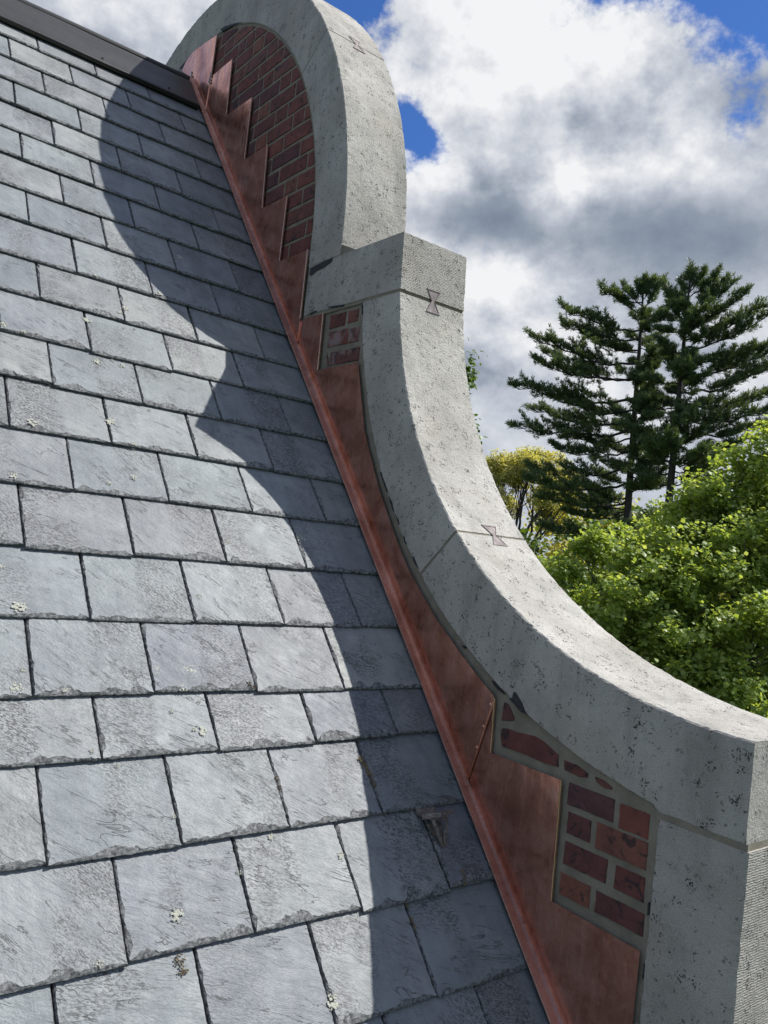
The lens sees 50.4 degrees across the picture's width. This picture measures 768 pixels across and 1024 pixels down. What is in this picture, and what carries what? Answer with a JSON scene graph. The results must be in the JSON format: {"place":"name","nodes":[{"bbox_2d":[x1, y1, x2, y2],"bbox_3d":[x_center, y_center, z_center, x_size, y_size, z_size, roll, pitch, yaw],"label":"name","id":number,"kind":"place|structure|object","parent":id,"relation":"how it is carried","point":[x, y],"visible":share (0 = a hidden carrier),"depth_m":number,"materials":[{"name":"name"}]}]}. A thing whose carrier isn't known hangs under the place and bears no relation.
{"place":"outdoors","nodes":[
{"label":"outdoors","id":0,"kind":"place"},
{"bbox_2d":[27,0,767,566],"label":"sky","id":1,"kind":"structure","parent":0,"point":[554,147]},
{"label":"ground","id":2,"kind":"structure","parent":0,"visible":0},
{"bbox_2d":[166,0,767,1023],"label":"gable parapet","id":3,"kind":"structure","parent":2,"relation":"on","point":[662,852],"depth_m":2.23,"materials":[{"name":"stone"}]},
{"bbox_2d":[0,0,549,1023],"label":"slate roof","id":4,"kind":"structure","parent":3,"relation":"attached to","point":[226,770],"depth_m":1.99,"materials":[{"name":"stone"}]},
{"bbox_2d":[415,806,452,846],"bbox_3d":[0.122,0.766,2.001,0.094,0.082,0.080,8,-3,-37],"label":"snow guard","id":5,"kind":"object","parent":4,"relation":"on","point":[432,814],"visible":1,"depth_m":1.98,"materials":[{"name":"grey metal"}]},
{"bbox_2d":[182,34,639,1023],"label":"copper flashing","id":6,"kind":"object","parent":3,"relation":"attached to","point":[582,970],"visible":0.87,"depth_m":2.19,"materials":[{"name":"brown metal"}]},
{"bbox_2d":[465,337,488,444],"bbox_3d":[0.043,4.429,14.844,2.390,15.236,2.147,6,-2,2],"label":"maple tree","id":7,"kind":"object","parent":2,"relation":"on","point":[471,377],"visible":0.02,"depth_m":14.74,"materials":[{"name":"green plant"}]},
{"bbox_2d":[518,527,547,558],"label":"broadleaf tree","id":8,"kind":"object","parent":2,"relation":"on","point":[523,531],"visible":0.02,"depth_m":61.97,"materials":[{"name":"green plant"}]},
{"bbox_2d":[485,445,587,552],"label":"oak tree","id":9,"kind":"object","parent":2,"relation":"on","point":[505,470],"visible":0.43,"depth_m":67.48,"materials":[{"name":"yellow plant"}]},
{"bbox_2d":[521,492,640,590],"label":"broadleaf tree","id":10,"kind":"object","parent":2,"relation":"on","point":[554,547],"visible":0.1,"depth_m":74.20,"materials":[{"name":"green plant"}]},
{"bbox_2d":[504,271,700,565],"bbox_3d":[9.213,1.103,36.641,8.685,24.514,5.543,6,-2,11],"label":"pine tree","id":11,"kind":"object","parent":2,"relation":"on","point":[598,499],"visible":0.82,"depth_m":36.68,"materials":[{"name":"green plant"}]},
{"bbox_2d":[547,494,677,629],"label":"broadleaf tree","id":12,"kind":"object","parent":2,"relation":"on","point":[592,522],"visible":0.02,"depth_m":56.98,"materials":[{"name":"green plant"}]},
{"bbox_2d":[535,414,767,717],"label":"maple tree","id":13,"kind":"object","parent":2,"relation":"on","point":[675,620],"visible":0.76,"depth_m":12.83,"materials":[{"name":"green plant"}]},
{"bbox_2d":[595,257,767,583],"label":"pine tree","id":14,"kind":"object","parent":2,"relation":"on","point":[682,365],"visible":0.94,"depth_m":33.56,"materials":[{"name":"green plant"}]},
{"bbox_2d":[684,527,767,667],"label":"broadleaf tree","id":15,"kind":"object","parent":2,"relation":"on","point":[745,637],"depth_m":53.25,"materials":[{"name":"green plant"}]},
{"bbox_2d":[740,577,767,711],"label":"broadleaf tree","id":16,"kind":"object","parent":2,"relation":"on","point":[756,671],"visible":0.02,"depth_m":49.08,"materials":[{"name":"green plant"}]}
]}

